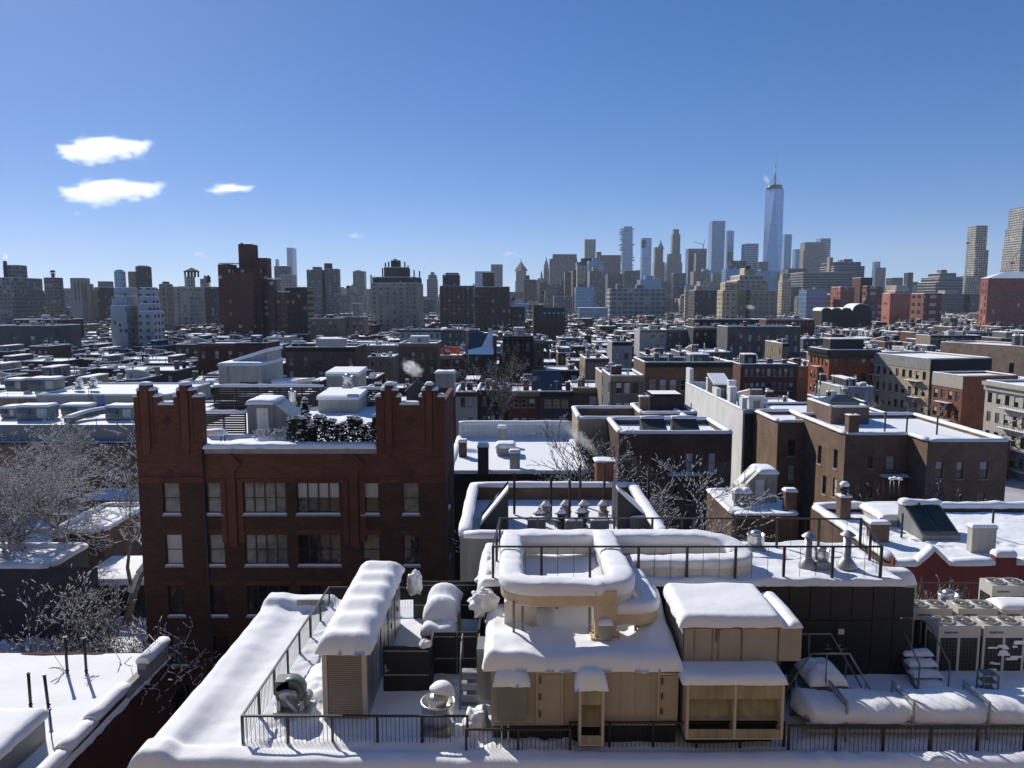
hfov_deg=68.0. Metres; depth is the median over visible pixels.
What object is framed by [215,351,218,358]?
window
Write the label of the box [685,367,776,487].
white house
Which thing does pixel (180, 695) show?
window
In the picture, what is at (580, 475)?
timber post
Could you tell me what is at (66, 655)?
vent pipe
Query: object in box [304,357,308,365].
window
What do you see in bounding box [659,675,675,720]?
door
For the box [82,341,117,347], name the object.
row house
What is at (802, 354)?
row house
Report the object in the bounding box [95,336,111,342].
row house
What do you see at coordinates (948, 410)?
window
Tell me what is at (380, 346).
row house
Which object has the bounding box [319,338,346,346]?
rooftop unit
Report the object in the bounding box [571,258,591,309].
tower
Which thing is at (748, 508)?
bare tree
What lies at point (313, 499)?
window
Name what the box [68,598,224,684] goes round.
bare shrub
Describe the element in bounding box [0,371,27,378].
row house
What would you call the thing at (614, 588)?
air duct
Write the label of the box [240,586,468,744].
railing
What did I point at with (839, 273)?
tower
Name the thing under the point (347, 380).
exhaust fan
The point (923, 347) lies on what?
row house
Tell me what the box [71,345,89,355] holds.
row house
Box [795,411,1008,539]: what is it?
brick house
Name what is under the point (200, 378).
row house
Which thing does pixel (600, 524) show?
planter
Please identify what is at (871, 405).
bare tree
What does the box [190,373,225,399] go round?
row house
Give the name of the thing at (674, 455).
window
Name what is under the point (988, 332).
row house
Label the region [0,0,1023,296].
sky
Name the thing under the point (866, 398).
window
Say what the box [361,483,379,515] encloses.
window
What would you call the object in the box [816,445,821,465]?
window
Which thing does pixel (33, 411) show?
rooftop unit
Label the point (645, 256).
tower
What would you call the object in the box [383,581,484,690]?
screen fence
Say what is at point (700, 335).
row house
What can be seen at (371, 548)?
window
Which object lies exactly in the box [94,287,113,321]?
tower
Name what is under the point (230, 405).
row house
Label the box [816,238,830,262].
tower
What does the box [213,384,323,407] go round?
board fence
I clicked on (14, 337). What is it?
window
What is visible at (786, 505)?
deck house
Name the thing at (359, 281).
tower
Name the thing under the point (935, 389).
window
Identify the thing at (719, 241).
tower
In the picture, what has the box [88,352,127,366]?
row house
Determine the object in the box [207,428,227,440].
garden table
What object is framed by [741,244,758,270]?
tower
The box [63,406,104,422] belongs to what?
roof duct
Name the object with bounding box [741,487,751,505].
rooftop unit
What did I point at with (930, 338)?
row house
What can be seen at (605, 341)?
row house
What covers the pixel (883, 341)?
row house
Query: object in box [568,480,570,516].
timber post
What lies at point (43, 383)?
rooftop unit
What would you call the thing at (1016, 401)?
window
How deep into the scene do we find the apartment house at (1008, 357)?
225.38 m
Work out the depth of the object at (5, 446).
101.55 m
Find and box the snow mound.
[256,435,276,441]
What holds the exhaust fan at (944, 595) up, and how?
on the rooftop building at (201, 728)
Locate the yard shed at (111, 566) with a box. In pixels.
[96,556,145,617]
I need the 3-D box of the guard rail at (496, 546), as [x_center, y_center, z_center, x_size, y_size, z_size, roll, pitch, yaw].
[5.903,5.503,25.535,13.086,1.170,3.214,0,6,0]
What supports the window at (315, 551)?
in the brick building at (234, 534)
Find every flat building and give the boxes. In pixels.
[0,406,218,440]
[37,382,210,405]
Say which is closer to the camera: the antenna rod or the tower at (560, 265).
the antenna rod
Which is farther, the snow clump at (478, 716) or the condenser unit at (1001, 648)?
the condenser unit at (1001, 648)
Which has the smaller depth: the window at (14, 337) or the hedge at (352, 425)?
the hedge at (352, 425)
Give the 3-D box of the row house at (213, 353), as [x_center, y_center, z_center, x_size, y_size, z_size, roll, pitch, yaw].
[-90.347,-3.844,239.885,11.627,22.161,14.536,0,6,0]
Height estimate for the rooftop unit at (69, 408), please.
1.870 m
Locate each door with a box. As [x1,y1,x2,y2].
[97,395,104,405]
[256,408,268,433]
[372,637,380,701]
[380,614,387,677]
[388,598,394,645]
[394,583,399,637]
[538,674,560,723]
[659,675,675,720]
[800,620,834,663]
[834,620,870,674]
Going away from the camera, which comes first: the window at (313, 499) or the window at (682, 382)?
the window at (313, 499)
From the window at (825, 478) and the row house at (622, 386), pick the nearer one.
the window at (825, 478)
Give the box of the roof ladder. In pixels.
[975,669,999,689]
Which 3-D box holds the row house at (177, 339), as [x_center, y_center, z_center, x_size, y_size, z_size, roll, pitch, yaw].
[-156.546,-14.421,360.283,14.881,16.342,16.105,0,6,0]
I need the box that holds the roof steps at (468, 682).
[459,633,479,709]
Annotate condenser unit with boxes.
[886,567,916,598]
[911,599,952,648]
[924,615,980,671]
[946,599,997,617]
[970,615,1023,672]
[978,577,1023,600]
[986,597,1023,617]
[1015,616,1023,668]
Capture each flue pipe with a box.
[797,531,815,569]
[835,530,857,569]
[889,477,893,500]
[892,476,897,500]
[897,477,902,498]
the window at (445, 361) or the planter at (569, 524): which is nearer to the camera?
the planter at (569, 524)
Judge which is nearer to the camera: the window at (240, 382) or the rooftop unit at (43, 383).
the window at (240, 382)
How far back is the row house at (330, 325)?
399.35 m
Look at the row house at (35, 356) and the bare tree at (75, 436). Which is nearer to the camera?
the bare tree at (75, 436)
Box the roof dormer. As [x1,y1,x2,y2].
[0,708,48,767]
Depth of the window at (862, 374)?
201.37 m
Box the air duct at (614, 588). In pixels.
[499,528,752,639]
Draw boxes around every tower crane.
[964,234,969,293]
[1009,245,1023,271]
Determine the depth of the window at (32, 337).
300.05 m
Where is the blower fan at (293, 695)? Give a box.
[273,673,315,714]
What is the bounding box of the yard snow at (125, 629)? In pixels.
[0,515,146,651]
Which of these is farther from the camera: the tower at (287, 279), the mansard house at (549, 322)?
the tower at (287, 279)
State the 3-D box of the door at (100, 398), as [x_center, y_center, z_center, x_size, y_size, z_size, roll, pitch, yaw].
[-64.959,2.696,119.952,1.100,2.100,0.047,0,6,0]
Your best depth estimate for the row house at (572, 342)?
337.05 m
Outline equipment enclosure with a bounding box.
[315,560,404,719]
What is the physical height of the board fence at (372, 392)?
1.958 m
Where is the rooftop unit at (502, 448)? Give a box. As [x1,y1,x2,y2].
[495,440,515,455]
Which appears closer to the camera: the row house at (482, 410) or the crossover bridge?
the crossover bridge
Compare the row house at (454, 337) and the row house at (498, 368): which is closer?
the row house at (498, 368)
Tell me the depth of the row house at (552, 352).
294.44 m
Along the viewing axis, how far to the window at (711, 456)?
80.00 m
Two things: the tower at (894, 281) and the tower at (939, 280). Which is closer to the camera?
the tower at (939, 280)
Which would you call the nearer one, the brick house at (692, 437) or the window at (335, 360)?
the brick house at (692, 437)
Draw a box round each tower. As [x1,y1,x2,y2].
[0,261,44,324]
[44,273,64,317]
[70,278,98,320]
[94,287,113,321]
[98,281,113,287]
[110,287,164,351]
[114,270,125,286]
[128,271,135,286]
[135,265,151,302]
[159,281,174,330]
[173,268,205,326]
[205,287,219,323]
[218,243,289,337]
[274,266,296,292]
[285,287,313,334]
[287,248,296,282]
[306,263,340,315]
[353,270,366,310]
[370,259,423,331]
[427,272,437,300]
[440,273,474,327]
[475,264,502,285]
[475,272,524,331]
[514,261,527,295]
[524,275,536,303]
[537,257,548,284]
[549,254,576,284]
[553,296,571,316]
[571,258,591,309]
[584,239,595,257]
[596,252,620,306]
[607,284,664,318]
[618,226,634,273]
[622,271,639,288]
[640,238,651,279]
[652,240,664,278]
[665,229,681,281]
[671,273,685,296]
[684,286,717,319]
[685,239,706,284]
[707,221,733,275]
[716,268,777,318]
[727,261,746,268]
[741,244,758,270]
[777,274,790,315]
[781,234,791,272]
[790,257,864,312]
[792,249,799,268]
[796,295,829,314]
[799,242,825,271]
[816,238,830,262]
[830,277,882,317]
[872,262,885,286]
[881,291,910,323]
[885,278,902,292]
[903,272,912,293]
[910,293,942,322]
[917,270,962,293]
[957,225,988,293]
[978,272,1023,327]
[1000,207,1023,272]
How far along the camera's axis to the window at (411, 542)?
51.73 m
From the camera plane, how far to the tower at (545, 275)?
2584.19 m
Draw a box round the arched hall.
[812,303,871,327]
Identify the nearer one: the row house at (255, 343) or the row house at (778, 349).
the row house at (778, 349)
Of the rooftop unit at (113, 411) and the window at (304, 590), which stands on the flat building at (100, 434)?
the rooftop unit at (113, 411)
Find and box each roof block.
[638,390,683,410]
[807,394,868,423]
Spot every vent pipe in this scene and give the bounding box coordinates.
[26,671,32,707]
[42,673,50,707]
[63,636,68,673]
[82,637,87,673]
[884,412,886,431]
[906,417,908,431]
[936,416,938,434]
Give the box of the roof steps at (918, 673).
[902,618,950,688]
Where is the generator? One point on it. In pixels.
(442, 610)
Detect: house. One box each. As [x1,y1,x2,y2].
[0,320,81,347]
[0,343,29,358]
[0,353,38,365]
[0,361,28,372]
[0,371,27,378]
[0,376,67,390]
[0,381,102,406]
[0,542,101,642]
[0,636,170,767]
[13,315,59,323]
[19,350,53,358]
[20,362,77,376]
[23,355,83,367]
[29,338,71,357]
[41,364,90,386]
[51,315,84,339]
[51,488,138,523]
[52,363,99,373]
[52,502,141,566]
[65,373,140,387]
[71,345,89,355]
[72,355,94,366]
[73,348,134,357]
[81,336,98,343]
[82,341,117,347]
[87,342,112,351]
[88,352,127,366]
[90,360,143,377]
[92,354,134,365]
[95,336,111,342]
[96,344,121,351]
[109,366,162,382]
[113,360,195,382]
[128,350,176,360]
[131,353,198,376]
[133,341,178,352]
[135,346,166,355]
[136,347,173,355]
[146,339,177,352]
[169,337,189,342]
[175,337,211,359]
[177,370,218,382]
[187,335,216,341]
[189,352,197,359]
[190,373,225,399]
[197,332,240,339]
[197,337,246,375]
[205,400,224,409]
[206,371,218,375]
[224,333,250,339]
[225,398,237,409]
[235,335,279,357]
[238,380,324,405]
[266,331,296,345]
[280,342,288,357]
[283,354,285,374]
[283,375,326,389]
[284,337,366,381]
[310,314,344,339]
[341,313,368,337]
[349,365,384,385]
[350,336,389,342]
[366,338,410,368]
[367,349,398,383]
[368,378,412,387]
[374,382,405,386]
[398,335,441,386]
[399,326,441,341]
[440,349,465,382]
[441,326,479,347]
[444,344,464,351]
[454,376,494,442]
[454,420,588,580]
[455,380,478,437]
[465,330,496,381]
[477,380,508,420]
[497,340,502,349]
[497,344,502,380]
[497,360,498,379]
[502,320,533,383]
[508,378,539,420]
[521,374,530,383]
[531,370,572,420]
[533,305,564,340]
[533,332,543,369]
[534,335,551,358]
[544,352,556,365]
[544,362,578,383]
[549,346,569,360]
[551,339,586,357]
[556,334,583,343]
[556,345,575,365]
[557,339,591,347]
[565,376,596,405]
[566,352,578,369]
[571,405,685,481]
[579,351,633,376]
[580,349,608,379]
[585,344,604,353]
[591,336,629,348]
[592,338,606,348]
[595,344,606,356]
[595,362,613,405]
[601,362,644,405]
[607,334,632,368]
[607,415,732,530]
[630,402,697,416]
[632,340,633,359]
[633,350,732,402]
[634,325,666,355]
[639,348,670,355]
[661,324,686,351]
[671,343,730,359]
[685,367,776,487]
[686,322,717,348]
[688,315,758,325]
[706,464,798,542]
[716,321,800,359]
[729,353,798,400]
[738,388,773,397]
[752,409,815,539]
[757,315,814,335]
[764,338,789,361]
[764,392,796,401]
[764,402,884,411]
[789,358,808,401]
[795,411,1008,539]
[800,332,825,350]
[800,349,807,358]
[807,337,881,393]
[807,385,866,404]
[810,481,1023,599]
[818,373,873,406]
[864,343,884,349]
[868,351,991,415]
[870,336,902,349]
[883,345,912,350]
[892,341,920,349]
[901,338,915,345]
[903,344,937,351]
[915,330,981,349]
[930,371,1017,430]
[940,334,1023,376]
[955,328,1017,335]
[981,331,1018,341]
[982,379,1023,479]
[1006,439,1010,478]
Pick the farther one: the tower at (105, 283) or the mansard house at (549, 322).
the tower at (105, 283)
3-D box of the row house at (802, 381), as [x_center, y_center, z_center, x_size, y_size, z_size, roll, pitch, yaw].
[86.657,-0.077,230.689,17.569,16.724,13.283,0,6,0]
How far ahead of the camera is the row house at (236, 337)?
315.13 m
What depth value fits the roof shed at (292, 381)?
84.07 m
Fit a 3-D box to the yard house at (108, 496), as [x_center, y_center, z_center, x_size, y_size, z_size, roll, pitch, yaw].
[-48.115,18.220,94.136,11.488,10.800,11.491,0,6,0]
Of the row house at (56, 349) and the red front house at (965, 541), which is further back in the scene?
the row house at (56, 349)
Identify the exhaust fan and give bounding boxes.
[72,378,84,389]
[87,377,98,388]
[288,388,296,404]
[342,373,353,388]
[420,680,455,737]
[745,529,765,551]
[813,548,830,570]
[937,589,959,602]
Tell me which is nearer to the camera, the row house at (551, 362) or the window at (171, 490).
the window at (171, 490)
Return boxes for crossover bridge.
[779,633,870,715]
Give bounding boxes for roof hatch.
[480,481,507,528]
[612,481,644,528]
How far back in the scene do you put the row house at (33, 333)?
299.97 m
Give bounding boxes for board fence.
[206,410,246,433]
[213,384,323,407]
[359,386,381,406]
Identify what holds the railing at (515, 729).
on the rooftop building at (201, 728)
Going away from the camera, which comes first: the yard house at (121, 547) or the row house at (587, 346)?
the yard house at (121, 547)
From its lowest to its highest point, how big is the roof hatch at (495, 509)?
2.060 m
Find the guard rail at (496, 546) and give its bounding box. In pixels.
[492,517,882,578]
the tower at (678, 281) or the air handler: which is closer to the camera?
the air handler
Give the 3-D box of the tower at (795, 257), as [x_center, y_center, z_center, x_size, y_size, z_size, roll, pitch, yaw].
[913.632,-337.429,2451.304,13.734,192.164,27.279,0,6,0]
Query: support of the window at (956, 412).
in the apartment house at (957, 397)
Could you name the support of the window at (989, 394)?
in the apartment house at (1004, 409)
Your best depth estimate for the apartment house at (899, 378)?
188.88 m
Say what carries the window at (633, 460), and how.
in the brick house at (692, 437)
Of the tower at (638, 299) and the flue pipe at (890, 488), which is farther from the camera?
the tower at (638, 299)
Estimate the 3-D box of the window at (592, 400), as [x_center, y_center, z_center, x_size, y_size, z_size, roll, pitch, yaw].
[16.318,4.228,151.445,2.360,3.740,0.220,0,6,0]
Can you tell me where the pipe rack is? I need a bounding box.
[790,680,1023,741]
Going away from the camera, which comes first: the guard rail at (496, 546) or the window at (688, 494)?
the guard rail at (496, 546)
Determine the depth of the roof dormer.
34.25 m
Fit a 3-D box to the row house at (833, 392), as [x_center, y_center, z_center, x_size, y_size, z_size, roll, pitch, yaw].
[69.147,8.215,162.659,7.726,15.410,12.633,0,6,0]
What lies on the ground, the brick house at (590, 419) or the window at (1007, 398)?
the brick house at (590, 419)
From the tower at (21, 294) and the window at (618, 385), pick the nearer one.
the window at (618, 385)
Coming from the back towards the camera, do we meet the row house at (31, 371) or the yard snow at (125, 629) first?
the row house at (31, 371)
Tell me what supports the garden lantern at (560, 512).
on the terrace building at (531, 496)
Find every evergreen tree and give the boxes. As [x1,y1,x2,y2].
[296,397,312,440]
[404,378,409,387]
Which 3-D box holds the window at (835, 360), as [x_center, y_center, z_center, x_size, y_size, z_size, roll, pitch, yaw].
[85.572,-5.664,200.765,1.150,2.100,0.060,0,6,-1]
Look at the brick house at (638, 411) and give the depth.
92.46 m
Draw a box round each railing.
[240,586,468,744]
[465,728,570,750]
[569,721,785,747]
[787,724,1023,752]
[916,582,978,599]
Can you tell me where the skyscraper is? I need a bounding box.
[763,162,783,272]
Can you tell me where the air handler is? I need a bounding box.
[477,582,683,745]
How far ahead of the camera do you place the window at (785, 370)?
178.93 m
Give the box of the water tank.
[206,275,210,286]
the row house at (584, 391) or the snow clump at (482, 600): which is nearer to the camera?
the snow clump at (482, 600)
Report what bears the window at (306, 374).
in the row house at (304, 359)
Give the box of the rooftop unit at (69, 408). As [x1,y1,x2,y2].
[59,402,96,415]
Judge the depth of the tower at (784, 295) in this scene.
895.39 m
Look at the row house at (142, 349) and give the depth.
300.36 m
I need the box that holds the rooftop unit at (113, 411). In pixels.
[104,403,133,419]
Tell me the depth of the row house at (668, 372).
140.76 m
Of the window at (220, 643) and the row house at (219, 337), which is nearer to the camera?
the window at (220, 643)
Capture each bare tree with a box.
[0,414,130,528]
[0,424,116,557]
[0,450,108,622]
[49,608,217,735]
[64,408,143,626]
[452,524,459,551]
[456,344,537,420]
[528,408,682,526]
[530,431,678,528]
[633,453,782,540]
[832,480,888,501]
[867,399,886,411]
[886,563,969,599]
[897,395,935,413]
[925,480,988,501]
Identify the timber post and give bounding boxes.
[513,472,515,513]
[550,476,551,516]
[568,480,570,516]
[579,465,581,502]
[603,463,605,499]
[647,467,649,501]
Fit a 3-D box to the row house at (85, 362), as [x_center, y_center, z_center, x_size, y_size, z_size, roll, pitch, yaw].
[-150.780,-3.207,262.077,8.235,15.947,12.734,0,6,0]
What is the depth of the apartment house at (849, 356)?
201.32 m
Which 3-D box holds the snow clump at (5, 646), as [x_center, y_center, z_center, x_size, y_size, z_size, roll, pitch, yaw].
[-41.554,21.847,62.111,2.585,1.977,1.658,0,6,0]
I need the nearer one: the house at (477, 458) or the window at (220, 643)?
the window at (220, 643)
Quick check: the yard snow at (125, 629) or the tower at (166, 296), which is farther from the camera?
the tower at (166, 296)
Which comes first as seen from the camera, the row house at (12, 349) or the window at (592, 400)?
the window at (592, 400)
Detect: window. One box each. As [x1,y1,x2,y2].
[12,336,16,343]
[31,336,34,343]
[49,336,52,343]
[67,501,75,516]
[68,532,81,541]
[88,589,100,608]
[162,483,181,515]
[165,535,183,567]
[167,586,186,617]
[170,636,188,667]
[174,685,188,711]
[206,483,223,515]
[208,535,225,567]
[210,586,228,617]
[213,636,228,666]
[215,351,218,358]
[240,382,257,383]
[242,483,286,515]
[244,535,288,567]
[246,586,288,617]
[289,357,293,365]
[296,483,340,515]
[297,535,341,567]
[300,586,341,599]
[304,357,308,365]
[304,371,308,377]
[318,357,322,365]
[333,357,337,365]
[348,357,352,365]
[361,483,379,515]
[363,535,379,562]
[402,352,405,359]
[402,483,419,515]
[403,535,420,567]
[405,586,412,599]
[430,352,433,359]
[444,360,447,367]
[449,360,453,367]
[455,360,458,367]
[460,398,465,407]
[467,398,472,407]
[482,396,486,405]
[513,399,518,407]
[521,399,526,407]
[529,399,534,407]
[537,359,540,366]
[545,400,550,407]
[553,400,559,407]
[561,400,567,407]
[578,396,587,404]
[588,396,596,405]
[616,383,621,392]
[624,383,629,392]
[630,456,637,474]
[632,383,637,392]
[650,380,655,389]
[650,453,658,474]
[651,485,657,504]
[660,380,665,389]
[669,453,676,471]
[669,485,677,504]
[670,380,675,390]
[680,380,685,390]
[684,485,693,504]
[685,453,692,471]
[708,453,715,474]
[750,369,753,376]
[755,369,759,376]
[767,369,770,376]
[778,369,782,376]
[784,369,787,376]
[787,440,795,456]
[787,465,795,482]
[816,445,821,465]
[821,476,826,496]
[831,478,836,499]
[832,449,837,470]
[833,359,837,366]
[843,359,846,366]
[852,359,856,366]
[861,359,865,365]
[861,373,864,380]
[864,393,869,400]
[867,456,873,469]
[867,487,872,498]
[885,456,895,471]
[934,388,937,396]
[934,462,942,478]
[941,389,944,398]
[947,409,950,417]
[948,391,951,399]
[954,410,958,419]
[955,462,963,479]
[955,493,960,501]
[956,392,959,400]
[977,493,984,501]
[978,462,987,479]
[987,411,990,420]
[988,392,991,402]
[995,413,999,422]
[996,394,1000,403]
[1004,415,1007,423]
[1005,395,1009,405]
[1009,363,1013,372]
[1010,455,1013,465]
[1011,436,1015,446]
[1012,416,1016,427]
[1014,397,1018,407]
[1019,458,1023,468]
[1020,438,1023,448]
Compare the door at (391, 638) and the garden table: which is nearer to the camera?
the door at (391, 638)
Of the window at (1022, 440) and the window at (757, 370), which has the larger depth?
the window at (757, 370)
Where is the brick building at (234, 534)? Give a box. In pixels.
[132,381,454,715]
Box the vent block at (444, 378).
[434,369,456,395]
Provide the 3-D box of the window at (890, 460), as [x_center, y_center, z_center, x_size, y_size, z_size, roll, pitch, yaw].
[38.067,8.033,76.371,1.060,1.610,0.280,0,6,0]
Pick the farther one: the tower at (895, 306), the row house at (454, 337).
the tower at (895, 306)
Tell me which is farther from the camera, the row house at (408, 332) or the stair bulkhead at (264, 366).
the row house at (408, 332)
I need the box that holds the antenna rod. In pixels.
[49,708,51,738]
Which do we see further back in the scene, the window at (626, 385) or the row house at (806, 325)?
the row house at (806, 325)
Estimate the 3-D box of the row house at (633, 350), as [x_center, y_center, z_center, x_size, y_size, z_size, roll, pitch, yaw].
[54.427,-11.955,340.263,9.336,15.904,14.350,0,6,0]
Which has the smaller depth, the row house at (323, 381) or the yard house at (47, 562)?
the yard house at (47, 562)
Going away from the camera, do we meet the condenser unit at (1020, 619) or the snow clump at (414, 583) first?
the condenser unit at (1020, 619)
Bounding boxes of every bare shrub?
[0,559,136,651]
[0,575,127,651]
[16,591,145,651]
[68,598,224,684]
[250,426,271,439]
[268,427,287,440]
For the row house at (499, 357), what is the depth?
294.34 m
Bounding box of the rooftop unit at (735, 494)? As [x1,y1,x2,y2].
[731,487,742,505]
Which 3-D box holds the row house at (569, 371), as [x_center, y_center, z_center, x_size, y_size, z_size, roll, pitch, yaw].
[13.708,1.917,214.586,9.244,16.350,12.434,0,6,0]
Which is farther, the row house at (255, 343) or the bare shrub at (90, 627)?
the row house at (255, 343)
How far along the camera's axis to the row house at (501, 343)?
352.31 m
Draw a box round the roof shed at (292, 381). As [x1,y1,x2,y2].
[271,378,311,391]
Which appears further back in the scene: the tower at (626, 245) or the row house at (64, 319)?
the tower at (626, 245)
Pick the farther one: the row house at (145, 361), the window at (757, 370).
the row house at (145, 361)
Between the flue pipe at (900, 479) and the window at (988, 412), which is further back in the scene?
the window at (988, 412)
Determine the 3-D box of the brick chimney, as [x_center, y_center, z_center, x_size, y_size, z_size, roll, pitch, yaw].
[5.098,5.169,42.066,1.185,2.148,1.145,0,6,0]
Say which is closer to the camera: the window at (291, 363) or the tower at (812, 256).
the window at (291, 363)
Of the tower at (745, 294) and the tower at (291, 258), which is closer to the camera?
the tower at (745, 294)
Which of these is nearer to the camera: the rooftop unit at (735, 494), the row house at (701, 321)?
the rooftop unit at (735, 494)
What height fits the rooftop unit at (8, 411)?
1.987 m
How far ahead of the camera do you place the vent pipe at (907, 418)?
77.88 m
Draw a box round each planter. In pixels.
[528,516,545,528]
[565,519,583,529]
[590,519,608,529]
[629,515,647,528]
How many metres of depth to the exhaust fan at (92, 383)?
125.25 m
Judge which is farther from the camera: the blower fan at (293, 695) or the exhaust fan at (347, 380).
the exhaust fan at (347, 380)
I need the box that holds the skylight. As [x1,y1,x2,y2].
[859,503,897,526]
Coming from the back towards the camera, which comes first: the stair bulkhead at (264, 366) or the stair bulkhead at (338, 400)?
the stair bulkhead at (264, 366)
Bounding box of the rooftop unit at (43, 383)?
[27,376,65,391]
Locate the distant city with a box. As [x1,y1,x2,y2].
[43,258,979,319]
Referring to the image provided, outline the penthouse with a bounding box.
[477,540,914,674]
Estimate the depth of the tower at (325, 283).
945.67 m
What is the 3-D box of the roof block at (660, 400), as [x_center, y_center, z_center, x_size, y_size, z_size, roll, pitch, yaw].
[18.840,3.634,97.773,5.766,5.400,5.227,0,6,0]
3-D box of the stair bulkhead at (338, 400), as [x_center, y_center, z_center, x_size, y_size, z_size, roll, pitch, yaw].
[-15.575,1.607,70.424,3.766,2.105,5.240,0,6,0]
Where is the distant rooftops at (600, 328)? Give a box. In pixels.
[1,309,1023,343]
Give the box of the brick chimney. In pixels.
[593,457,615,481]
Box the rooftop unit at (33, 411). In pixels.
[15,402,58,420]
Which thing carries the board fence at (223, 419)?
on the brick building at (234, 534)
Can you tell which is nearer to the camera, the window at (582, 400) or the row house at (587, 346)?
the window at (582, 400)
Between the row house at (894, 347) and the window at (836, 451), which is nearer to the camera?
the window at (836, 451)
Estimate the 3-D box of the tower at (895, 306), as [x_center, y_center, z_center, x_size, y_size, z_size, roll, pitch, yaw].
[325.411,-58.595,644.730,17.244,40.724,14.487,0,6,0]
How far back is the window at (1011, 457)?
146.28 m
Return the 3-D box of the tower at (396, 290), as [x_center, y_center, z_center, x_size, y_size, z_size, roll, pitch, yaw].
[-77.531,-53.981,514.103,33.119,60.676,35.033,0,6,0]
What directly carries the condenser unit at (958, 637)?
on the rooftop building at (201, 728)
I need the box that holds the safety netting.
[441,347,459,354]
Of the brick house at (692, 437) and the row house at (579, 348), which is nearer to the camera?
the brick house at (692, 437)
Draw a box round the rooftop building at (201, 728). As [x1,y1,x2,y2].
[127,592,1023,767]
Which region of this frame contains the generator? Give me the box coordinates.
[420,583,462,639]
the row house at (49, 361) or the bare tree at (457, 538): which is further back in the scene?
the row house at (49, 361)
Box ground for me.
[1004,476,1023,501]
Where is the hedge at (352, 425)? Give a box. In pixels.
[285,413,375,441]
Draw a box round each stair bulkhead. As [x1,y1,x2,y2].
[217,345,283,391]
[245,395,313,433]
[316,387,367,412]
[325,367,366,387]
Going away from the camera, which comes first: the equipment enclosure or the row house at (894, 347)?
the equipment enclosure
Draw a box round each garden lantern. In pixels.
[532,507,545,515]
[540,500,551,520]
[554,507,567,528]
[559,499,571,516]
[575,506,587,527]
[577,499,589,516]
[597,499,609,516]
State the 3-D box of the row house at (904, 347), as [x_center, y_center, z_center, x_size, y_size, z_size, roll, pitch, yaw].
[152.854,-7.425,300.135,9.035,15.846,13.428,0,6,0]
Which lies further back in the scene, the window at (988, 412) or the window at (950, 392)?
the window at (950, 392)
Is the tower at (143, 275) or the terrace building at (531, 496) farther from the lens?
the tower at (143, 275)
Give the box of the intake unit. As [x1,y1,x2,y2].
[663,583,802,742]
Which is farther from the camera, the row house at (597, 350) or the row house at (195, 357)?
the row house at (597, 350)
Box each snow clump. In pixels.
[0,639,20,651]
[21,635,44,651]
[407,569,422,595]
[419,639,431,648]
[462,704,491,734]
[467,586,499,617]
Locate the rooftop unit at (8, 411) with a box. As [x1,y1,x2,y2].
[0,404,18,418]
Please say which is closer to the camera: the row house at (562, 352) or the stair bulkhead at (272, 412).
the stair bulkhead at (272, 412)
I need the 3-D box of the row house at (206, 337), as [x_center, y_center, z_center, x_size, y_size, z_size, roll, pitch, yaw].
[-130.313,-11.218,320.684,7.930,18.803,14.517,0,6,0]
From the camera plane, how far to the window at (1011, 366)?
220.89 m
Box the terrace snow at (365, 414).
[232,406,375,441]
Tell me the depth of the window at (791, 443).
87.46 m
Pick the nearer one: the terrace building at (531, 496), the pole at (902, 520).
the terrace building at (531, 496)
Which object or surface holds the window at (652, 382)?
in the row house at (668, 372)
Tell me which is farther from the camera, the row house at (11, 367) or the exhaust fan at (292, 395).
the row house at (11, 367)
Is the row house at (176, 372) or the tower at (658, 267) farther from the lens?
the tower at (658, 267)
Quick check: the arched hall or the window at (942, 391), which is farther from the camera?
the arched hall
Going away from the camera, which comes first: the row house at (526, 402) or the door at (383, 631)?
the door at (383, 631)
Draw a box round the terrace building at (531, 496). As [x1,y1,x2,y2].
[458,481,666,580]
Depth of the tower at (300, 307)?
428.30 m
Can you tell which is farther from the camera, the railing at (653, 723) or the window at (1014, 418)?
the window at (1014, 418)
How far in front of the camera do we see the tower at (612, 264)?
2274.93 m
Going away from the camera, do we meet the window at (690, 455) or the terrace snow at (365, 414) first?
the terrace snow at (365, 414)
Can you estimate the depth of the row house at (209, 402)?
150.01 m
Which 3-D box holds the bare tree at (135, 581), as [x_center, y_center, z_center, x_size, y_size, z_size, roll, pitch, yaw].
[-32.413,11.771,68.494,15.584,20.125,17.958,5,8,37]
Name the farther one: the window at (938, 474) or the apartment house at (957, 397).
the apartment house at (957, 397)
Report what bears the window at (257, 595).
in the brick building at (234, 534)
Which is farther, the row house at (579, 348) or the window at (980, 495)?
the row house at (579, 348)
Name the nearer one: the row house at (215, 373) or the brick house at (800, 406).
the brick house at (800, 406)
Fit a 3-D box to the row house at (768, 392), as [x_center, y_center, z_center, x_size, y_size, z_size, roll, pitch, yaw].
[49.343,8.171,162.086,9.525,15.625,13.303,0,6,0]
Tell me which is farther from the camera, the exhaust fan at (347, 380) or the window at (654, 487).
the window at (654, 487)
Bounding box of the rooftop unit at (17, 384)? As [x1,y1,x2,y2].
[4,377,28,391]
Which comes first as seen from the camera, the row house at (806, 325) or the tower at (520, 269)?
the row house at (806, 325)
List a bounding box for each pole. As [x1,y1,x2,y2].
[900,513,903,537]
[992,510,994,522]

